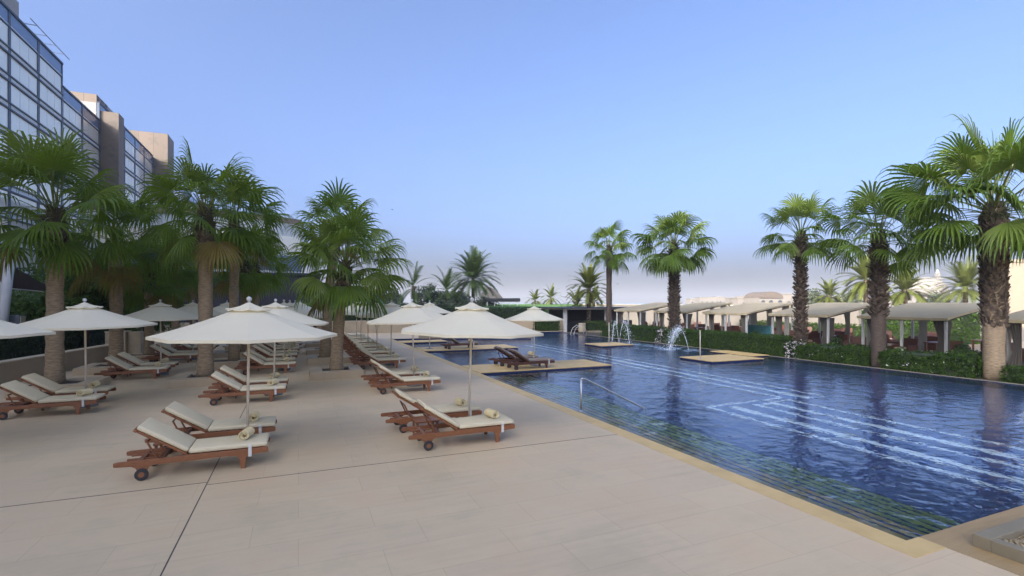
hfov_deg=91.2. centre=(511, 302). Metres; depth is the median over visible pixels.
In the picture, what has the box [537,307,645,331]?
pool bar
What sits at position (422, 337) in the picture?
stone wall
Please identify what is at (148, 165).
window
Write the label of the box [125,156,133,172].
window
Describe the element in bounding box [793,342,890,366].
shrubs
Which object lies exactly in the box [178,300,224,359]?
parasol
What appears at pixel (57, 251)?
fan palm
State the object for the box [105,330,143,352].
stone pillar
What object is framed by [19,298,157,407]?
parasol
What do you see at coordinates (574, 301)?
date palm
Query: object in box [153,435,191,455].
side table
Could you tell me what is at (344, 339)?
sun lounger
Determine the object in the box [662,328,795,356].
hedge
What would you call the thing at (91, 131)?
window
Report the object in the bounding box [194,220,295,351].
fan palm
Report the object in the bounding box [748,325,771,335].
teal sofa
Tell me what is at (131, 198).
window
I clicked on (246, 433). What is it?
rolled towel
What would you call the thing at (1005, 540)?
gravel planter
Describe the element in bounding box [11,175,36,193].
window
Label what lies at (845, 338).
wicker armchair
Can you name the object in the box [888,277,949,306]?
domed hall
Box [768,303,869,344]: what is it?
cabana
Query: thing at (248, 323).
parasol
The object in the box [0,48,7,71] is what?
window
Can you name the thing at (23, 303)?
leafy tree
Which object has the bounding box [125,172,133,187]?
window
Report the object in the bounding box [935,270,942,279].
minaret tower
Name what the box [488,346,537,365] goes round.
sun lounger
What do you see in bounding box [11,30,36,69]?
window
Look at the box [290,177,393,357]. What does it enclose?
fan palm
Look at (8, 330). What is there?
parasol
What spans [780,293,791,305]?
white house
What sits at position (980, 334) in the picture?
ground
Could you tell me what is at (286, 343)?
sun lounger
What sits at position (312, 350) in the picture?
planter
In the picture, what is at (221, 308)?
parasol
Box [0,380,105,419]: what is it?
sun lounger
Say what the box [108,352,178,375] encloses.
sun lounger
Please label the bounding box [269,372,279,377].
rolled towel
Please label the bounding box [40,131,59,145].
window
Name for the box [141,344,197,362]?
sun lounger
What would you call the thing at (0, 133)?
window
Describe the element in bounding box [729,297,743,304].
white house
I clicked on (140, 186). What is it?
window
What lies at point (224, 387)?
side table
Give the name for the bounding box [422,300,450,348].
parasol
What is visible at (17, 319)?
equipment box
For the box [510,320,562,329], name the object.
stone wall
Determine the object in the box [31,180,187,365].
fan palm
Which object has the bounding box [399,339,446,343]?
pool platform
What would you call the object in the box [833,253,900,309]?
date palm
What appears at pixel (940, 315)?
cabana
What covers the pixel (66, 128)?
window
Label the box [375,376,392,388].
side table
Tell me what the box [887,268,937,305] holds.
date palm
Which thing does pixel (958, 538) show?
stone deck
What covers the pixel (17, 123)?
window
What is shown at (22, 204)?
window
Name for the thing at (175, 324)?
fan palm
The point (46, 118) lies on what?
window
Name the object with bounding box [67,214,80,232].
window
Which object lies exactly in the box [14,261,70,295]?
leafy tree
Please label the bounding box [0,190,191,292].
window
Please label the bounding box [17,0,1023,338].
sky
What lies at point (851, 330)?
wicker armchair
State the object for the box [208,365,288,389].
sun lounger
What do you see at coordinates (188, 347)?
sun lounger
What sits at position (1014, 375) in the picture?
shrubs
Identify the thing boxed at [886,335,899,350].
wicker armchair
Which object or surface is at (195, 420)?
sun lounger
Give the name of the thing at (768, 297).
white house
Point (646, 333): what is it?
hedge
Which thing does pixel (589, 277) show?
date palm
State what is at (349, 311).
parasol
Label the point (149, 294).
fan palm
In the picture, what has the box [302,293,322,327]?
shrub
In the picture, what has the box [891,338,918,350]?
wicker armchair
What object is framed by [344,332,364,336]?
sun lounger
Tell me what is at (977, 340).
dining table
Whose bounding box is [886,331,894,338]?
wicker armchair
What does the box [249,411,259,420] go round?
rolled towel
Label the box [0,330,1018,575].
terrace
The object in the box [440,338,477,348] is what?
sun lounger
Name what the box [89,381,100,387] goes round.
rolled towel
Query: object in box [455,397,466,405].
rolled towel
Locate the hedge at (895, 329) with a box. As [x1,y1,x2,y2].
[739,319,918,340]
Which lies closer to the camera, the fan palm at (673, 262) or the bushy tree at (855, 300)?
the fan palm at (673, 262)
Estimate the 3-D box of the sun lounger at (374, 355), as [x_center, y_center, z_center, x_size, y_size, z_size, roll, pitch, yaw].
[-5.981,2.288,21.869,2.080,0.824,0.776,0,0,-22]
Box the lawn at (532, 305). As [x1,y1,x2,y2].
[402,304,580,313]
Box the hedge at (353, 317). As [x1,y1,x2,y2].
[332,305,483,320]
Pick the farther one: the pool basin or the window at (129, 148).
the window at (129, 148)
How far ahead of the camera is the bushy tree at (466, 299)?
73.66 m
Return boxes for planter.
[4,376,109,397]
[73,361,148,375]
[125,352,159,361]
[167,370,240,388]
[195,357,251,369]
[213,349,258,357]
[225,343,261,349]
[305,341,319,347]
[306,347,319,355]
[307,353,350,364]
[309,365,363,380]
[973,517,1023,563]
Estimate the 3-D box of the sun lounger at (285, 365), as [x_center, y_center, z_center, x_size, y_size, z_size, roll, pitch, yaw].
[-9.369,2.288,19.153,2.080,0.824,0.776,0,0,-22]
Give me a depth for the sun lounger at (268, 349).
23.44 m
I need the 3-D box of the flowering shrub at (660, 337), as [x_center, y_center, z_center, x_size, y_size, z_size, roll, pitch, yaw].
[10.354,2.280,34.140,1.187,1.112,1.190,0,0,-23]
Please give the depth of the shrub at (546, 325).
46.87 m
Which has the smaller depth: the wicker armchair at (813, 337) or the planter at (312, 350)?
the planter at (312, 350)
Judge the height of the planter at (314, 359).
0.260 m
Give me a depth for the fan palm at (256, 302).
29.12 m
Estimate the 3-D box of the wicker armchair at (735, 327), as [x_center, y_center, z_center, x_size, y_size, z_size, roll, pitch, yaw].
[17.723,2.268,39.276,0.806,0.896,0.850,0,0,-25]
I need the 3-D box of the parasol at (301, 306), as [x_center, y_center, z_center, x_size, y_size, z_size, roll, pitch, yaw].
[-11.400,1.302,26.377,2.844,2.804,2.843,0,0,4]
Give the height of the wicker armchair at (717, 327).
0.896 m
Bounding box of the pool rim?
[563,332,1023,384]
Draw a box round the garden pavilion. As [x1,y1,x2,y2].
[481,287,519,305]
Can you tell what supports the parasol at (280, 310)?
on the terrace
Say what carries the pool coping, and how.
on the terrace
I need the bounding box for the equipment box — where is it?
[9,315,25,323]
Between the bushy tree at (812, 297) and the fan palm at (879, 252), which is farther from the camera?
the bushy tree at (812, 297)
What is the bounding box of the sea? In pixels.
[402,302,684,304]
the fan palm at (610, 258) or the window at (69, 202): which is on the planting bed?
the fan palm at (610, 258)
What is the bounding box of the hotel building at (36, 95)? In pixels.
[0,0,204,295]
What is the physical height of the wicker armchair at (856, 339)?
0.896 m
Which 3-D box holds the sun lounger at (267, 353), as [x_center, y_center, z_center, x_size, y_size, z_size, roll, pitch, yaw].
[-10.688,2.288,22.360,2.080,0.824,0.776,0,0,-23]
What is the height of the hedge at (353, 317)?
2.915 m
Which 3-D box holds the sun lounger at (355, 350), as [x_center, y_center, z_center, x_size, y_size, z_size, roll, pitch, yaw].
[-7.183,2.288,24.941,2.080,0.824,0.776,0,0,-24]
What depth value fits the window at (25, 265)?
70.19 m
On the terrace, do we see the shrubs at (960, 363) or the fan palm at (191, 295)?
the fan palm at (191, 295)
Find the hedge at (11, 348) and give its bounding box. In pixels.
[0,328,126,360]
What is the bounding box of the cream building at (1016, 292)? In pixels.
[1008,259,1023,327]
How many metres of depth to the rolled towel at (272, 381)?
13.87 m
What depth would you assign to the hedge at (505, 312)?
53.21 m
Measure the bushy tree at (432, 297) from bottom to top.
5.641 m
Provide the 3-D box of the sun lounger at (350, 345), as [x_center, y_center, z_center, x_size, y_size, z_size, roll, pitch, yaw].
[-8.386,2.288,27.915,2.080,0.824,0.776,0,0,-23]
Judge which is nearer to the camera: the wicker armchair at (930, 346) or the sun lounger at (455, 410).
the sun lounger at (455, 410)
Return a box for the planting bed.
[566,332,1007,381]
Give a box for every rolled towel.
[76,388,93,395]
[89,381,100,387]
[238,427,254,439]
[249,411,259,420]
[267,378,277,384]
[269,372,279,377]
[423,371,429,376]
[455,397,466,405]
[484,408,498,417]
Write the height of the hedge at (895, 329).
1.701 m
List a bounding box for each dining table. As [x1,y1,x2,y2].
[923,341,937,351]
[971,339,982,350]
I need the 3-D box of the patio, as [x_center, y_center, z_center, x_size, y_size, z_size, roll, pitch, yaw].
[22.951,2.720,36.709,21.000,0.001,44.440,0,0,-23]
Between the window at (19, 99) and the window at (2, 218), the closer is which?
the window at (2, 218)
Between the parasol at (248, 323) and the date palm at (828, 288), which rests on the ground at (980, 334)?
the date palm at (828, 288)
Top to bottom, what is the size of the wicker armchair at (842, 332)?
0.896 m
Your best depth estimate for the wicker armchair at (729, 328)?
37.57 m
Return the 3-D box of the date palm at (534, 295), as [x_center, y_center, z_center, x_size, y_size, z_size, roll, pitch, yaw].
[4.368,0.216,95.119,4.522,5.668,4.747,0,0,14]
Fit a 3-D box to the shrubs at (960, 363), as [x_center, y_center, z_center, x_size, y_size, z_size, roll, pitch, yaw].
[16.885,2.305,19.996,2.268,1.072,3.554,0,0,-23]
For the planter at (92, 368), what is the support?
on the terrace
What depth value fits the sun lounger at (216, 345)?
27.24 m
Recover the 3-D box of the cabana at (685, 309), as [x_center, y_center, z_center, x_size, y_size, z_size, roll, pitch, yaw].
[13.980,1.375,38.888,4.500,2.690,3.640,0,0,-23]
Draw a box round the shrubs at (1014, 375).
[999,365,1023,383]
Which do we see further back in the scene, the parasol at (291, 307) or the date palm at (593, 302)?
the date palm at (593, 302)
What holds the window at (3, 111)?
in the hotel building at (36, 95)
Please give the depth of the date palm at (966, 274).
51.61 m
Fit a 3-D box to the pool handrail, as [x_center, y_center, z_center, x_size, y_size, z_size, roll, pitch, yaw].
[2.591,2.633,12.755,2.024,1.534,0.097,0,0,-23]
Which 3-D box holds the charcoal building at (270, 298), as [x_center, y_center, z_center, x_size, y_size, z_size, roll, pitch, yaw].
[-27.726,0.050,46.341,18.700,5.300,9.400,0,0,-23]
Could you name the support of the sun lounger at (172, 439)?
on the terrace
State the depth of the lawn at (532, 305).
77.19 m
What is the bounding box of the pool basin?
[394,332,1023,385]
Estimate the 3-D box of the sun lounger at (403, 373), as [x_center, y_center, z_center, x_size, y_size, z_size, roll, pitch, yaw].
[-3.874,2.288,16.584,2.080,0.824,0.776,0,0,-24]
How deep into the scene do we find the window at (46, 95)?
76.97 m
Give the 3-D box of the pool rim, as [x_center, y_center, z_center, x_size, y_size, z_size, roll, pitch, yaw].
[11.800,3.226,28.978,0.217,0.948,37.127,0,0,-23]
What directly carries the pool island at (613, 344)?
on the pool basin
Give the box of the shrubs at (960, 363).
[876,346,983,378]
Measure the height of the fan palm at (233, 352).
8.126 m
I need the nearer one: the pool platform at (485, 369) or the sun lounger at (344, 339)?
the pool platform at (485, 369)
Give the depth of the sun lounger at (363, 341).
29.48 m
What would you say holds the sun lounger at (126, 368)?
on the terrace
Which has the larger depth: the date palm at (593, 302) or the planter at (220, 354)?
the date palm at (593, 302)
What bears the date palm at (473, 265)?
on the lawn at (532, 305)
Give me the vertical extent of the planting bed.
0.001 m
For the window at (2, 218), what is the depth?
64.98 m
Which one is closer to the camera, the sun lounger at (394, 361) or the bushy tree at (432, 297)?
the sun lounger at (394, 361)
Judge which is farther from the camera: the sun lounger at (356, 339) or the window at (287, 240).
the window at (287, 240)
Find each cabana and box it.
[614,302,682,325]
[654,302,732,329]
[702,302,792,336]
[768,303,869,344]
[857,303,980,352]
[1006,310,1023,366]
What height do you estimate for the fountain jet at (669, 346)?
1.562 m
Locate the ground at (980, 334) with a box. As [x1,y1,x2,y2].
[553,313,1023,341]
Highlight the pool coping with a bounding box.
[389,339,946,557]
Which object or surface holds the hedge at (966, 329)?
on the patio
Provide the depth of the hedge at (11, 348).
19.80 m
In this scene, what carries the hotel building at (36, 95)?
on the ground at (980, 334)
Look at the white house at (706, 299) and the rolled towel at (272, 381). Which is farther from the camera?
the white house at (706, 299)
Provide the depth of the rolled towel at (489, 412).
9.93 m
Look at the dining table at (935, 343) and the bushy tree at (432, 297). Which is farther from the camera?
the bushy tree at (432, 297)
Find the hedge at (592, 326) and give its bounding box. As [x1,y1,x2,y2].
[582,320,618,330]
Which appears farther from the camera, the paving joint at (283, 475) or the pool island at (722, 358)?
the pool island at (722, 358)
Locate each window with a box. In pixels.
[0,20,7,44]
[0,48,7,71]
[0,76,7,99]
[0,104,7,127]
[0,133,7,152]
[0,189,7,210]
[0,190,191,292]
[0,218,7,238]
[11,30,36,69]
[11,57,36,94]
[11,84,36,119]
[11,112,36,142]
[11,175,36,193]
[11,193,36,216]
[11,221,30,241]
[16,250,36,268]
[40,58,60,91]
[40,82,60,113]
[40,107,60,136]
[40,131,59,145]
[40,183,60,204]
[64,103,80,129]
[64,125,80,150]
[64,193,80,211]
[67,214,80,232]
[83,119,97,142]
[83,139,97,162]
[83,161,97,181]
[91,225,301,251]
[92,248,301,271]
[125,139,133,156]
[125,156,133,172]
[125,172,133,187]
[125,189,133,201]
[136,150,143,165]
[136,165,143,180]
[136,180,143,193]
[145,158,151,172]
[145,172,151,185]
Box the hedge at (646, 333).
[599,323,667,341]
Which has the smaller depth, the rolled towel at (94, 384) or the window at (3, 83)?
the rolled towel at (94, 384)
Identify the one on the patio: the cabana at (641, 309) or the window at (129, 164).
the cabana at (641, 309)
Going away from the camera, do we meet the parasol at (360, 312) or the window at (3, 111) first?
the parasol at (360, 312)
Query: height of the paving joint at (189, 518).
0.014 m
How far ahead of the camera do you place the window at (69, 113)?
84.54 m
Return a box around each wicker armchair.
[714,324,720,330]
[723,326,737,332]
[731,325,740,331]
[805,332,819,343]
[834,331,852,341]
[835,334,848,345]
[841,328,852,335]
[847,336,865,345]
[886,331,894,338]
[886,334,897,341]
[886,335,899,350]
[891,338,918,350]
[927,336,937,351]
[950,341,965,350]
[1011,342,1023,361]
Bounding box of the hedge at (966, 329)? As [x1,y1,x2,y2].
[861,310,981,344]
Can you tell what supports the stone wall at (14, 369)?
on the terrace
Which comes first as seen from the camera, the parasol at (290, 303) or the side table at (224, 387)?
the side table at (224, 387)
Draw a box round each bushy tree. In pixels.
[378,288,402,303]
[386,299,408,306]
[415,283,444,305]
[432,297,459,306]
[449,290,470,305]
[475,295,499,305]
[805,287,825,304]
[831,289,862,302]
[916,290,957,302]
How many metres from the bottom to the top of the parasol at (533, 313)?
2.632 m
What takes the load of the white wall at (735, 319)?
on the ground at (980, 334)
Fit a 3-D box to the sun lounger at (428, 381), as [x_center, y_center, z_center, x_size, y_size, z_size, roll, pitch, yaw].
[-3.268,2.288,15.261,2.080,0.824,0.776,0,0,-22]
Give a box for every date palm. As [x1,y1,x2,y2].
[388,262,439,305]
[424,266,467,304]
[444,245,502,302]
[524,289,546,303]
[539,283,560,304]
[558,286,585,306]
[565,262,612,320]
[579,285,605,306]
[808,278,846,303]
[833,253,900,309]
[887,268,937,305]
[926,255,1010,302]
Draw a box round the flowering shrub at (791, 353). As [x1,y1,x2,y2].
[783,340,805,357]
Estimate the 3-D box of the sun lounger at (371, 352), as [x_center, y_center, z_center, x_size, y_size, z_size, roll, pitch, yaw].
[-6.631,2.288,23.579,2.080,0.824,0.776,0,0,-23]
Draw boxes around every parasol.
[0,320,55,338]
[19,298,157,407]
[124,299,197,375]
[145,297,336,427]
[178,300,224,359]
[213,301,228,346]
[261,299,328,395]
[278,300,322,370]
[287,300,321,351]
[293,300,321,353]
[345,304,383,349]
[346,303,369,344]
[355,301,401,365]
[367,299,443,386]
[401,297,543,416]
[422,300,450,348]
[506,304,563,365]
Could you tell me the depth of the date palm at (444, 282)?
65.53 m
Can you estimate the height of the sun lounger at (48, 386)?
0.824 m
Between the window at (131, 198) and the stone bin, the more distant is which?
the window at (131, 198)
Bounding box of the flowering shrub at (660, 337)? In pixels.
[654,328,666,342]
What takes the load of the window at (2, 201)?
in the hotel building at (36, 95)
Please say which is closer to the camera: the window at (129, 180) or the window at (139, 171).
the window at (129, 180)
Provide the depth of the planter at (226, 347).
28.29 m
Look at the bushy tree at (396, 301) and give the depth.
59.82 m
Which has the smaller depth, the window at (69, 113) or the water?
the water
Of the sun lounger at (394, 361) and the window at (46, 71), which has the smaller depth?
the sun lounger at (394, 361)
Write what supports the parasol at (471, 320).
on the terrace
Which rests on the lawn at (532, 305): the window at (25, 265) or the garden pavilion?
the garden pavilion
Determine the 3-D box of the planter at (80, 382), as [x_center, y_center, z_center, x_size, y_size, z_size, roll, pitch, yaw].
[-13.750,2.570,15.312,1.900,0.260,1.850,0,0,-23]
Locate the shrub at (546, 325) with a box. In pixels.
[533,315,560,330]
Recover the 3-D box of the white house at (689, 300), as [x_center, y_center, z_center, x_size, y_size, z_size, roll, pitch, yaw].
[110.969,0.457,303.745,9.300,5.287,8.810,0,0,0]
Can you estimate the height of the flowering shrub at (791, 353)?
1.032 m
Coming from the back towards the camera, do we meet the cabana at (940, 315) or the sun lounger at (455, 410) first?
the cabana at (940, 315)
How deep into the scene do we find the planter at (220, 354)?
23.97 m
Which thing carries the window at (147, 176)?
in the hotel building at (36, 95)
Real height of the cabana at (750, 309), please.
2.690 m
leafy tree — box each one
[9,290,44,321]
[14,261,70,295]
[33,263,134,347]
[123,269,184,332]
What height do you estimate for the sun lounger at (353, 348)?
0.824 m
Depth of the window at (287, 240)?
91.52 m
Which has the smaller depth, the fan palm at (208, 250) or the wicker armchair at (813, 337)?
the fan palm at (208, 250)
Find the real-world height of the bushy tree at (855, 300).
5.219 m
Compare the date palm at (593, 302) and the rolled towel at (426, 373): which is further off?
the date palm at (593, 302)
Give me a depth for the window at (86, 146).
92.01 m
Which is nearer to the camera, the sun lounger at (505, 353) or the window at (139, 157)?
the sun lounger at (505, 353)
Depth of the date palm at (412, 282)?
57.59 m
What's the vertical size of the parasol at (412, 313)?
2.806 m
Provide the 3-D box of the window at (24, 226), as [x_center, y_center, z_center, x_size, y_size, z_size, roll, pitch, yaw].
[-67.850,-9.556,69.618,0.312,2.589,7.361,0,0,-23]
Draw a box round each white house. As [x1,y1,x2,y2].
[685,298,694,303]
[694,297,719,302]
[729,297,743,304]
[744,292,782,302]
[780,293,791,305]
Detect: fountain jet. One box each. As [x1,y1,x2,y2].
[619,319,632,343]
[663,326,688,349]
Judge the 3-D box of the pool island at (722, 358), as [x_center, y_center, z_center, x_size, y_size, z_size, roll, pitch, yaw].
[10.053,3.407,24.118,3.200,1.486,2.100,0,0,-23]
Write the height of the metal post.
1.350 m
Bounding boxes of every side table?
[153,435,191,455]
[217,385,236,398]
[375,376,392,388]
[411,416,439,433]
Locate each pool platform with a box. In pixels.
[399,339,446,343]
[415,344,517,351]
[462,359,611,374]
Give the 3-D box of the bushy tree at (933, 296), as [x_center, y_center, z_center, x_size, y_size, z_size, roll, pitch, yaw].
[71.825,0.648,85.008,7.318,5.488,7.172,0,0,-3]
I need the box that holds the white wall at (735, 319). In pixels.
[581,304,860,326]
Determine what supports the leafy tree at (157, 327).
on the terrace
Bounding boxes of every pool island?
[584,342,633,346]
[680,354,763,363]
[710,350,768,356]
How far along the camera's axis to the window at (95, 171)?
92.76 m
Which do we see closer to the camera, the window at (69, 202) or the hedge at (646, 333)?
the hedge at (646, 333)
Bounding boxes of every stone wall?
[0,344,108,384]
[140,320,415,334]
[419,334,532,338]
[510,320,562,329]
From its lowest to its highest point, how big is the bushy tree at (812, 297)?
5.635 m
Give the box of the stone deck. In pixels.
[920,505,1023,575]
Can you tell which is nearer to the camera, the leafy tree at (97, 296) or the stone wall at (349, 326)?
the leafy tree at (97, 296)
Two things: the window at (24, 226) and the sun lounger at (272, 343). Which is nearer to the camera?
the sun lounger at (272, 343)
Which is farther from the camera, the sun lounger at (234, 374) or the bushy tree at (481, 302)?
the bushy tree at (481, 302)
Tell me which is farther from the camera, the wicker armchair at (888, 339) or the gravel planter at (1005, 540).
the wicker armchair at (888, 339)
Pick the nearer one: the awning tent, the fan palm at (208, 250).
the fan palm at (208, 250)
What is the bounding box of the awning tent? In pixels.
[0,256,45,321]
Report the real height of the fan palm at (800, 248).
8.436 m
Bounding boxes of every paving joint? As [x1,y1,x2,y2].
[0,434,615,507]
[160,406,245,575]
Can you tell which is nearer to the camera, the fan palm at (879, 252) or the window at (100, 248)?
the fan palm at (879, 252)
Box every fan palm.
[0,125,161,383]
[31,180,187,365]
[89,226,198,354]
[102,136,284,376]
[138,225,214,347]
[168,258,219,324]
[177,166,293,360]
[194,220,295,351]
[220,223,290,344]
[276,200,413,370]
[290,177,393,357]
[583,219,637,323]
[630,209,716,328]
[752,190,856,344]
[815,179,950,367]
[872,114,1023,380]
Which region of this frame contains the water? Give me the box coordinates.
[396,332,1023,539]
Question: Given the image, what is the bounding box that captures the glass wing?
[90,204,303,272]
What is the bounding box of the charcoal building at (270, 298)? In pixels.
[139,271,320,322]
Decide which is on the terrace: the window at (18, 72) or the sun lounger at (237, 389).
the sun lounger at (237, 389)
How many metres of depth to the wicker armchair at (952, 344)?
23.43 m
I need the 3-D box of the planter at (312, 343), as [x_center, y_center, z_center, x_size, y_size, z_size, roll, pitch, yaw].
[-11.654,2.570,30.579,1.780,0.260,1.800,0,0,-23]
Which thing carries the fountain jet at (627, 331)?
on the water
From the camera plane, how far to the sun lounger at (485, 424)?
9.53 m
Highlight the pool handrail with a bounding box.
[579,378,643,411]
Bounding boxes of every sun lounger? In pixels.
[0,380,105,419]
[6,373,115,400]
[94,355,170,378]
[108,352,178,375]
[113,417,269,480]
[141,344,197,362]
[145,401,276,453]
[150,342,197,357]
[173,344,218,347]
[174,344,215,349]
[198,371,286,405]
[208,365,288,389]
[234,351,295,374]
[238,349,295,364]
[245,344,297,358]
[255,343,297,354]
[257,343,299,352]
[262,342,301,345]
[266,342,298,348]
[343,332,369,340]
[343,334,375,344]
[343,336,380,346]
[343,338,383,349]
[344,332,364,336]
[344,333,372,342]
[345,340,389,356]
[347,342,394,356]
[349,345,399,360]
[351,348,405,369]
[361,359,425,384]
[368,364,440,393]
[381,388,481,432]
[402,399,514,450]
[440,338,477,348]
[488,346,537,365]
[501,348,554,369]
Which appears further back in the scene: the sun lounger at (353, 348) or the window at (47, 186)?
the window at (47, 186)
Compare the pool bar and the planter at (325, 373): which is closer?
the planter at (325, 373)
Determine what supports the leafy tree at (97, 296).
on the terrace
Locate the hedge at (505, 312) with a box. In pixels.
[484,306,546,318]
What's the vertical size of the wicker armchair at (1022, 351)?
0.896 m
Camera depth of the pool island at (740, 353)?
26.29 m
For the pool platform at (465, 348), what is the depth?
29.09 m
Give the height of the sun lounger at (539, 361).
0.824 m
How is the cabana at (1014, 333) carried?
on the patio
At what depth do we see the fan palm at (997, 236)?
17.92 m
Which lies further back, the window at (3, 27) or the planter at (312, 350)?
the window at (3, 27)
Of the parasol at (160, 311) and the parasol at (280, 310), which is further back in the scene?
the parasol at (160, 311)
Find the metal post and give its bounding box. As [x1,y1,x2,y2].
[699,330,700,358]
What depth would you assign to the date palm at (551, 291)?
91.64 m
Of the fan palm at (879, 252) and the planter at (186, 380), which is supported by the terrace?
the planter at (186, 380)
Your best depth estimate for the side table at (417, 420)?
10.11 m
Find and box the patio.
[572,326,1023,370]
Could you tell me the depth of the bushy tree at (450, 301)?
59.93 m
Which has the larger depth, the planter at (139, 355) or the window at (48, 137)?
the window at (48, 137)
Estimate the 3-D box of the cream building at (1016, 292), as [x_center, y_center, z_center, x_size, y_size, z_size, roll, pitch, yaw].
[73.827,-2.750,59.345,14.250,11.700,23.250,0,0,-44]
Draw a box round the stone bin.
[578,322,585,331]
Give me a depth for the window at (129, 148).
113.01 m
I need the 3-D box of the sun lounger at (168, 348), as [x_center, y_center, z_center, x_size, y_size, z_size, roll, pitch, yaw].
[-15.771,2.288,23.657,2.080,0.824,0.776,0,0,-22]
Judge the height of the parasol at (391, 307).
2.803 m
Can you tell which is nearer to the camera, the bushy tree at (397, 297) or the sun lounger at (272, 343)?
the sun lounger at (272, 343)
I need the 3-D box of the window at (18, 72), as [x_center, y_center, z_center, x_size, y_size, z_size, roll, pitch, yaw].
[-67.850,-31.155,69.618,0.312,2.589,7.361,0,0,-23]
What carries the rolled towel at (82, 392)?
on the sun lounger at (36, 398)
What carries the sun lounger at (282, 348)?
on the terrace
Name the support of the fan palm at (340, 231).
in the planter at (325, 373)
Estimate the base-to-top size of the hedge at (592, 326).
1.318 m
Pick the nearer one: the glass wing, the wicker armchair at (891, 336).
the wicker armchair at (891, 336)
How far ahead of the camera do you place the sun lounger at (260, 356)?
20.33 m

